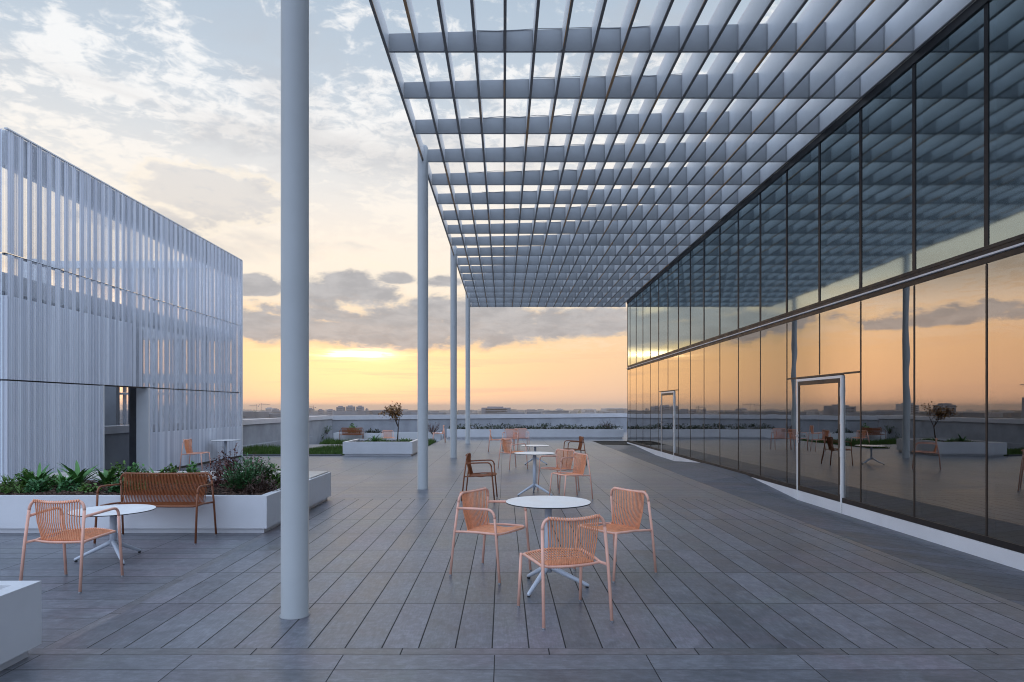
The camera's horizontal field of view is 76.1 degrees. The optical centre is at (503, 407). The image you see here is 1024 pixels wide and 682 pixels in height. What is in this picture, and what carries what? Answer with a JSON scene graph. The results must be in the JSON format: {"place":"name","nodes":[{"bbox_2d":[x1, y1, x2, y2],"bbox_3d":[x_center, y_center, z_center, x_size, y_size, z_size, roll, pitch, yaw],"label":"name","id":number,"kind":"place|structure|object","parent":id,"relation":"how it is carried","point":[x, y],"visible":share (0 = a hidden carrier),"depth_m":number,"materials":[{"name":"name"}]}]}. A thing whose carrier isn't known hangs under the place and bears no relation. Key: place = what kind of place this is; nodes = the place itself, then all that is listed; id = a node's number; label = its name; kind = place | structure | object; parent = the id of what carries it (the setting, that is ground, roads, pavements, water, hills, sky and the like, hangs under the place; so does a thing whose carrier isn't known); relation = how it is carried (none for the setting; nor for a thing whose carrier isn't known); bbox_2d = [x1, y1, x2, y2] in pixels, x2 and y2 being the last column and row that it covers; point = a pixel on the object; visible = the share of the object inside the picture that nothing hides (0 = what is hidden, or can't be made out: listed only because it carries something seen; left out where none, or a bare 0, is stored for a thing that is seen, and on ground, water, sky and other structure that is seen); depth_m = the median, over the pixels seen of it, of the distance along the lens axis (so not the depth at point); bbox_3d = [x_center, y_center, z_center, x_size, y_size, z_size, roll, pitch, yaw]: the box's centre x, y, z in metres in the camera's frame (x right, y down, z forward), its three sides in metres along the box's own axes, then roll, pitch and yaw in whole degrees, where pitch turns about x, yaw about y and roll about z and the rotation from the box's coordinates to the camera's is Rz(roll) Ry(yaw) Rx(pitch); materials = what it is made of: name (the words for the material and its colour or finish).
{"place":"outdoors","nodes":[
{"label":"outdoors","id":0,"kind":"place"},
{"bbox_2d":[243,443,343,454],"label":"grass","id":1,"kind":"structure","parent":0,"point":[275,449],"depth_m":22.93,"materials":[{"name":"plant"}]},
{"bbox_2d":[320,436,381,443],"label":"grass","id":2,"kind":"structure","parent":0,"point":[331,441],"depth_m":32.81,"materials":[{"name":"plant"}]},
{"bbox_2d":[214,410,599,411],"bbox_3d":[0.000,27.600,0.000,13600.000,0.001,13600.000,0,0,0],"label":"ground","id":3,"kind":"structure","parent":0,"point":[429,410],"depth_m":5539.60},
{"bbox_2d":[265,407,273,411],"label":"tower block","id":4,"kind":"structure","parent":3,"relation":"on","point":[268,409],"depth_m":1300.00,"materials":[{"name":"grey concrete"}]},
{"bbox_2d":[327,409,334,414],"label":"tower block","id":5,"kind":"structure","parent":3,"relation":"on","point":[330,411],"depth_m":1000.05,"materials":[{"name":"grey concrete"}]},
{"bbox_2d":[336,406,344,410],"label":"tower block","id":6,"kind":"structure","parent":3,"relation":"on","point":[340,408],"depth_m":900.05,"materials":[{"name":"grey concrete"}]},
{"bbox_2d":[346,405,354,410],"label":"tower block","id":7,"kind":"structure","parent":3,"relation":"on","point":[350,407],"depth_m":900.10,"materials":[{"name":"grey concrete"}]},
{"bbox_2d":[356,406,363,410],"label":"tower block","id":8,"kind":"structure","parent":3,"relation":"on","point":[359,408],"depth_m":900.00,"materials":[{"name":"grey concrete"}]},
{"bbox_2d":[120,409,626,424],"bbox_3d":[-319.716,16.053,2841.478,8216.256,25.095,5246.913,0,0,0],"label":"distant city","id":9,"kind":"object","parent":3,"relation":"on","point":[251,414],"visible":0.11,"depth_m":680.19,"materials":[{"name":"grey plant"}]},
{"bbox_2d":[481,407,510,413],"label":"tower block","id":10,"kind":"structure","parent":3,"relation":"on","point":[491,410],"depth_m":800.00,"materials":[{"name":"grey concrete"}]},
{"bbox_2d":[524,409,538,413],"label":"tower block","id":11,"kind":"structure","parent":3,"relation":"on","point":[529,410],"depth_m":1501.22,"materials":[{"name":"grey concrete"}]},
{"bbox_2d":[581,409,595,412],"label":"tower block","id":12,"kind":"structure","parent":3,"relation":"on","point":[588,410],"depth_m":1500.00,"materials":[{"name":"grey concrete"}]},
{"bbox_2d":[601,408,626,411],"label":"tower block","id":13,"kind":"structure","parent":3,"relation":"on","point":[611,409],"depth_m":1699.85,"materials":[{"name":"grey concrete"}]},
{"bbox_2d":[428,438,435,445],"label":"grass","id":14,"kind":"structure","parent":0,"point":[431,441],"depth_m":28.76,"materials":[{"name":"plant"}]},
{"bbox_2d":[0,0,972,409],"label":"sky","id":15,"kind":"structure","parent":0,"point":[173,105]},
{"bbox_2d":[0,431,1023,681],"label":"terrace floor","id":16,"kind":"structure","parent":0,"point":[736,589],"depth_m":5.44,"materials":[{"name":"grey wood"}]},
{"bbox_2d":[0,581,40,670],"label":"planter","id":17,"kind":"object","parent":16,"relation":"on","point":[20,619],"visible":1,"depth_m":4.07,"materials":[{"name":"concrete"}]},
{"bbox_2d":[19,499,123,593],"bbox_3d":[-3.900,1.200,5.929,0.581,0.799,0.593,0,0,3],"label":"armchair","id":18,"kind":"object","parent":16,"relation":"on","point":[83,535],"visible":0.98,"depth_m":5.74,"materials":[{"name":"metal"}]},
{"bbox_2d":[68,504,155,564],"bbox_3d":[-4.100,1.337,6.870,0.800,0.525,0.800,0,0,-15],"label":"round table","id":19,"kind":"object","parent":16,"relation":"on","point":[124,509],"visible":0.81,"depth_m":6.84,"materials":[{"name":"white metal"}]},
{"bbox_2d":[0,127,242,480],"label":"pavilion","id":20,"kind":"structure","parent":16,"relation":"on","point":[71,363],"depth_m":13.89,"materials":[{"name":"white metal"}]},
{"bbox_2d":[93,472,216,544],"bbox_3d":[-4.180,1.200,7.901,1.201,0.800,0.593,0,0,0],"label":"garden bench","id":21,"kind":"object","parent":16,"relation":"on","point":[138,478],"visible":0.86,"depth_m":8.10,"materials":[{"name":"metal"}]},
{"bbox_2d":[0,471,330,532],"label":"planter","id":22,"kind":"object","parent":16,"relation":"on","point":[248,513],"visible":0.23,"depth_m":8.28,"materials":[{"name":"concrete"}]},
{"bbox_2d":[0,474,27,493],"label":"shrub","id":23,"kind":"object","parent":22,"relation":"in","point":[5,487],"visible":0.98,"depth_m":8.75,"materials":[{"name":"green plant"}]},
{"bbox_2d":[8,468,35,487],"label":"shrub","id":24,"kind":"object","parent":22,"relation":"in","point":[21,480],"visible":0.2,"depth_m":9.34,"materials":[{"name":"green plant"}]},
{"bbox_2d":[13,463,57,481],"bbox_3d":[-6.612,0.973,9.259,0.580,0.374,0.652,0,0,28],"label":"strap leaf plant","id":25,"kind":"object","parent":22,"relation":"in","point":[42,474],"visible":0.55,"depth_m":9.30,"materials":[{"name":"green plant"}]},
{"bbox_2d":[22,478,51,492],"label":"ground cover plant","id":26,"kind":"object","parent":22,"relation":"in","point":[35,487],"visible":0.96,"depth_m":8.87,"materials":[{"name":"green plant"}]},
{"bbox_2d":[46,474,58,487],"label":"shrub","id":27,"kind":"object","parent":22,"relation":"in","point":[51,484],"visible":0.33,"depth_m":9.46,"materials":[{"name":"green plant"}]},
{"bbox_2d":[55,478,80,492],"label":"ground cover plant","id":28,"kind":"object","parent":22,"relation":"in","point":[66,483],"visible":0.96,"depth_m":8.93,"materials":[{"name":"green plant"}]},
{"bbox_2d":[50,469,86,486],"bbox_3d":[-6.078,1.007,9.081,0.490,0.307,0.457,0,0,0],"label":"strap leaf plant","id":29,"kind":"object","parent":22,"relation":"in","point":[61,478],"visible":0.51,"depth_m":9.09,"materials":[{"name":"green plant"}]},
{"bbox_2d":[53,460,101,485],"bbox_3d":[-6.142,0.964,9.449,0.670,0.391,0.745,0,0,-11],"label":"strap leaf plant","id":30,"kind":"object","parent":22,"relation":"in","point":[80,479],"visible":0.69,"depth_m":9.48,"materials":[{"name":"green plant"}]},
{"bbox_2d":[77,482,102,492],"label":"shrub","id":31,"kind":"object","parent":22,"relation":"in","point":[83,488],"visible":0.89,"depth_m":8.89,"materials":[{"name":"green plant"}]},
{"bbox_2d":[84,467,122,483],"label":"strap leaf plant","id":32,"kind":"object","parent":22,"relation":"in","point":[103,475],"visible":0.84,"depth_m":9.66,"materials":[{"name":"green plant"}]},
{"bbox_2d":[99,460,136,484],"bbox_3d":[-5.840,0.992,9.871,0.702,0.382,0.532,0,0,0],"label":"shrub","id":33,"kind":"object","parent":22,"relation":"in","point":[119,466],"visible":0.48,"depth_m":9.86,"materials":[{"name":"green plant"}]},
{"bbox_2d":[106,474,136,494],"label":"ground cover plant","id":34,"kind":"object","parent":22,"relation":"in","point":[114,488],"visible":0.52,"depth_m":8.80,"materials":[{"name":"green plant"}]},
{"bbox_2d":[119,462,151,482],"bbox_3d":[-5.583,1.007,9.930,0.622,0.353,0.531,0,0,0],"label":"shrub","id":35,"kind":"object","parent":22,"relation":"in","point":[134,468],"visible":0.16,"depth_m":9.93,"materials":[{"name":"green plant"}]},
{"bbox_2d":[0,480,279,494],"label":"bark mulch","id":36,"kind":"object","parent":22,"relation":"on","point":[76,492],"visible":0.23,"depth_m":8.81,"materials":[{"name":"brown wood"}]},
{"bbox_2d":[192,451,237,488],"bbox_3d":[-4.130,0.905,9.543,0.738,0.555,0.694,0,0,0],"label":"red shrub","id":37,"kind":"object","parent":36,"relation":"on","point":[218,471],"visible":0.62,"depth_m":9.43,"materials":[{"name":"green plant"}]},
{"bbox_2d":[220,459,268,490],"bbox_3d":[-3.554,0.943,8.921,0.716,0.443,0.638,0,0,38],"label":"juniper","id":38,"kind":"object","parent":36,"relation":"on","point":[239,481],"visible":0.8,"depth_m":8.88,"materials":[{"name":"green plant"}]},
{"bbox_2d":[154,463,182,483],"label":"shrub","id":39,"kind":"object","parent":22,"relation":"in","point":[172,468],"visible":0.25,"depth_m":9.92,"materials":[{"name":"green plant"}]},
{"bbox_2d":[177,461,202,483],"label":"shrub","id":40,"kind":"object","parent":22,"relation":"in","point":[194,469],"visible":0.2,"depth_m":9.88,"materials":[{"name":"green plant"}]},
{"bbox_2d":[214,443,244,481],"bbox_3d":[-4.091,0.840,9.783,0.527,0.647,0.562,0,0,-22],"label":"red shrub","id":41,"kind":"object","parent":22,"relation":"on","point":[233,464],"visible":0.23,"depth_m":9.73,"materials":[{"name":"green plant"}]},
{"bbox_2d":[237,452,265,469],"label":"red shrub","id":42,"kind":"object","parent":22,"relation":"on","point":[254,459],"visible":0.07,"depth_m":9.90,"materials":[{"name":"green plant"}]},
{"bbox_2d":[228,452,275,481],"bbox_3d":[-3.580,0.900,9.333,0.677,0.528,0.653,0,0,-31],"label":"juniper","id":43,"kind":"object","parent":22,"relation":"on","point":[259,465],"visible":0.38,"depth_m":9.38,"materials":[{"name":"green plant"}]},
{"bbox_2d":[239,471,280,494],"bbox_3d":[-3.233,1.026,8.843,0.591,0.315,0.590,0,0,0],"label":"dry shrub","id":44,"kind":"object","parent":22,"relation":"in","point":[263,483],"visible":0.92,"depth_m":8.80,"materials":[{"name":"brown plant"}]},
{"bbox_2d":[263,464,280,487],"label":"shrub","id":45,"kind":"object","parent":22,"relation":"in","point":[277,477],"visible":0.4,"depth_m":9.47,"materials":[{"name":"green plant"}]},
{"bbox_2d":[179,438,210,470],"bbox_3d":[-7.841,1.200,16.650,0.593,0.799,0.569,0,0,-3],"label":"chair","id":46,"kind":"object","parent":16,"relation":"on","point":[187,447],"visible":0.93,"depth_m":16.60,"materials":[{"name":"metal"}]},
{"bbox_2d":[105,416,332,469],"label":"parapet wall","id":47,"kind":"structure","parent":16,"relation":"on","point":[261,430],"depth_m":25.31,"materials":[{"name":"concrete"}]},
{"bbox_2d":[210,439,238,463],"bbox_3d":[-7.950,1.270,18.700,0.800,0.660,0.800,0,0,-35],"label":"round table","id":48,"kind":"object","parent":16,"relation":"on","point":[225,445],"visible":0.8,"depth_m":18.67,"materials":[{"name":"white metal"}]},
{"bbox_2d":[243,436,314,447],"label":"kerb","id":49,"kind":"structure","parent":16,"relation":"on","point":[311,439],"depth_m":27.50,"materials":[{"name":"grey concrete"}]},
{"bbox_2d":[243,454,341,455],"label":"kerb","id":50,"kind":"structure","parent":16,"relation":"on","point":[280,455],"depth_m":21.48,"materials":[{"name":"concrete"}]},
{"bbox_2d":[343,439,417,455],"bbox_3d":[-4.145,1.370,22.550,2.290,0.460,2.100,0,0,0],"label":"planter","id":51,"kind":"object","parent":16,"relation":"on","point":[357,447],"visible":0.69,"depth_m":21.50,"materials":[{"name":"concrete"}]},
{"bbox_2d":[364,438,392,441],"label":"ground cover plant","id":52,"kind":"object","parent":51,"relation":"in","point":[384,440],"visible":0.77,"depth_m":22.20,"materials":[{"name":"green plant"}]},
{"bbox_2d":[378,401,402,440],"bbox_3d":[-3.863,0.468,22.597,0.874,1.428,1.551,0,0,0],"label":"tree","id":53,"kind":"object","parent":51,"relation":"in","point":[392,412],"visible":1,"depth_m":22.25,"materials":[{"name":"brown plant"}]},
{"bbox_2d":[393,437,412,441],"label":"ground cover plant","id":54,"kind":"object","parent":51,"relation":"in","point":[404,440],"visible":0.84,"depth_m":22.47,"materials":[{"name":"green plant"}]},
{"bbox_2d":[433,425,445,441],"bbox_3d":[-2.914,1.200,29.500,0.593,0.799,0.569,0,0,-2],"label":"chair","id":55,"kind":"object","parent":16,"relation":"on","point":[442,433],"visible":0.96,"depth_m":29.25,"materials":[{"name":"metal"}]},
{"bbox_2d":[331,413,626,438],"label":"parapet wall","id":56,"kind":"structure","parent":16,"relation":"on","point":[407,423],"depth_m":39.56,"materials":[{"name":"concrete"}]},
{"bbox_2d":[461,453,497,501],"bbox_3d":[-0.411,1.200,11.350,0.593,0.799,0.581,0,0,4],"label":"armchair","id":57,"kind":"object","parent":16,"relation":"on","point":[468,463],"visible":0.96,"depth_m":11.31,"materials":[{"name":"metal"}]},
{"bbox_2d":[449,487,531,583],"bbox_3d":[-0.121,1.200,6.301,0.593,0.799,0.581,0,0,32],"label":"armchair","id":58,"kind":"object","parent":16,"relation":"on","point":[487,528],"visible":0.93,"depth_m":6.33,"materials":[{"name":"metal"}]},
{"bbox_2d":[488,429,503,451],"bbox_3d":[-0.271,1.200,23.600,0.593,0.799,0.569,0,0,-2],"label":"chair","id":59,"kind":"object","parent":16,"relation":"on","point":[491,439],"visible":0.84,"depth_m":23.38,"materials":[{"name":"metal"}]},
{"bbox_2d":[502,429,518,450],"bbox_3d":[0.270,1.200,24.401,0.581,0.799,0.593,0,0,8],"label":"armchair","id":60,"kind":"object","parent":16,"relation":"on","point":[508,435],"visible":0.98,"depth_m":24.57,"materials":[{"name":"metal"}]},
{"bbox_2d":[498,438,527,469],"bbox_3d":[0.239,1.200,16.999,0.593,0.799,0.581,0,0,-32],"label":"armchair","id":61,"kind":"object","parent":16,"relation":"on","point":[505,448],"visible":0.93,"depth_m":16.90,"materials":[{"name":"metal"}]},
{"bbox_2d":[513,428,529,449],"bbox_3d":[0.660,1.200,24.901,0.581,0.799,0.593,0,0,-5],"label":"armchair","id":62,"kind":"object","parent":16,"relation":"on","point":[523,431],"visible":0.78,"depth_m":25.10,"materials":[{"name":"metal"}]},
{"bbox_2d":[514,452,554,495],"bbox_3d":[0.565,1.218,11.950,0.756,0.765,0.756,0,0,-30],"label":"round table","id":63,"kind":"object","parent":16,"relation":"on","point":[534,484],"visible":0.97,"depth_m":11.90,"materials":[{"name":"white metal"}]},
{"bbox_2d":[521,445,548,464],"bbox_3d":[0.885,1.337,18.400,0.800,0.525,0.800,0,0,-35],"label":"round table","id":64,"kind":"object","parent":16,"relation":"on","point":[534,446],"visible":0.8,"depth_m":18.33,"materials":[{"name":"white metal"}]},
{"bbox_2d":[447,428,623,438],"bbox_3d":[1.600,1.360,34.250,9.000,0.480,1.900,0,0,0],"label":"planter","id":65,"kind":"object","parent":16,"relation":"on","point":[576,433],"visible":0.69,"depth_m":33.30,"materials":[{"name":"concrete"}]},
{"bbox_2d":[448,423,622,428],"bbox_3d":[1.632,0.974,34.247,9.202,0.384,1.930,0,0,0],"label":"hedge planting","id":66,"kind":"object","parent":65,"relation":"on","point":[497,426],"visible":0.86,"depth_m":34.01,"materials":[{"name":"green plant"}]},
{"bbox_2d":[506,496,590,596],"bbox_3d":[0.395,1.218,5.810,0.756,0.765,0.756,0,0,2],"label":"round table","id":67,"kind":"object","parent":16,"relation":"on","point":[547,504],"visible":0.94,"depth_m":5.78,"materials":[{"name":"white metal"}]},
{"bbox_2d":[537,449,579,493],"bbox_3d":[1.041,1.200,12.451,0.593,0.799,0.581,0,0,-42],"label":"armchair","id":68,"kind":"object","parent":16,"relation":"on","point":[558,459],"visible":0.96,"depth_m":12.52,"materials":[{"name":"metal"}]},
{"bbox_2d":[517,514,613,629],"bbox_3d":[0.460,1.200,5.059,0.569,0.799,0.593,0,0,-18],"label":"chair","id":69,"kind":"object","parent":16,"relation":"on","point":[581,561],"visible":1,"depth_m":4.88,"materials":[{"name":"metal"}]},
{"bbox_2d":[549,452,592,499],"bbox_3d":[1.171,1.200,11.450,0.593,0.799,0.569,0,0,-23],"label":"chair","id":70,"kind":"object","parent":16,"relation":"on","point":[581,457],"visible":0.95,"depth_m":11.51,"materials":[{"name":"metal"}]},
{"bbox_2d":[562,436,586,465],"bbox_3d":[1.951,1.200,18.100,0.593,0.799,0.581,0,0,-6],"label":"armchair","id":71,"kind":"object","parent":16,"relation":"on","point":[581,440],"visible":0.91,"depth_m":18.13,"materials":[{"name":"metal"}]},
{"bbox_2d":[596,442,630,444],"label":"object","id":72,"kind":"object","parent":16,"relation":"on","point":[613,443],"depth_m":29.41,"materials":[{"name":"black metal"}]},
{"bbox_2d":[573,487,656,582],"bbox_3d":[1.076,1.200,6.356,0.593,0.799,0.569,0,0,-35],"label":"chair","id":73,"kind":"object","parent":16,"relation":"on","point":[613,528],"visible":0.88,"depth_m":6.39,"materials":[{"name":"metal"}]},
{"bbox_2d":[279,0,975,619],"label":"pergola","id":74,"kind":"object","parent":16,"relation":"on","point":[823,66],"visible":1,"depth_m":10.66,"materials":[{"name":"grey metal"}]},
{"bbox_2d":[604,445,1023,605],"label":"ramp","id":75,"kind":"structure","parent":16,"relation":"on","point":[999,579],"depth_m":8.76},
{"bbox_2d":[626,0,1023,570],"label":"glass building","id":76,"kind":"structure","parent":16,"relation":"on","point":[831,317],"depth_m":9.71,"materials":[{"name":"glass"}]},
{"bbox_2d":[660,391,674,460],"bbox_3d":[5.562,0.685,22.305,0.115,2.430,1.730,0,0,0],"label":"door","id":77,"kind":"structure","parent":76,"relation":"in","point":[667,422],"depth_m":22.16,"materials":[{"name":"clear glass"}]},
{"bbox_2d":[795,375,843,513],"bbox_3d":[5.562,0.685,11.620,0.115,2.430,1.660,0,0,0],"label":"door","id":78,"kind":"structure","parent":76,"relation":"in","point":[819,435],"depth_m":11.53,"materials":[{"name":"clear glass"}]},
{"bbox_2d":[593,441,626,441],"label":"roof slab","id":79,"kind":"structure","parent":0,"point":[609,441],"depth_m":40.10,"materials":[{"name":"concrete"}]},
{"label":"lower terrace","id":80,"kind":"structure","parent":0,"visible":0},
{"bbox_2d":[339,428,363,438],"bbox_3d":[-7.843,1.450,33.751,1.201,0.800,0.593,0,0,-6],"label":"garden bench","id":81,"kind":"object","parent":80,"relation":"on","point":[358,431],"visible":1,"depth_m":33.94,"materials":[{"name":"wood"}]},
{"bbox_2d":[333,432,442,442],"bbox_3d":[-6.100,1.600,34.900,5.600,0.500,1.400,0,0,0],"label":"planter","id":82,"kind":"object","parent":80,"relation":"on","point":[414,435],"visible":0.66,"depth_m":34.20,"materials":[{"name":"concrete"}]},
{"bbox_2d":[347,423,356,432],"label":"shrub","id":83,"kind":"object","parent":82,"relation":"in","point":[351,425],"visible":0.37,"depth_m":34.85,"materials":[{"name":"green plant"}]},
{"bbox_2d":[428,422,439,434],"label":"dry shrub","id":84,"kind":"object","parent":82,"relation":"in","point":[431,430],"visible":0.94,"depth_m":33.73,"materials":[{"name":"red plant"}]},
{"bbox_2d":[382,430,394,438],"bbox_3d":[-5.371,1.450,30.499,0.569,0.799,0.593,0,0,0],"label":"chair","id":85,"kind":"object","parent":80,"relation":"on","point":[388,433],"visible":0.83,"depth_m":30.30,"materials":[{"name":"metal"}]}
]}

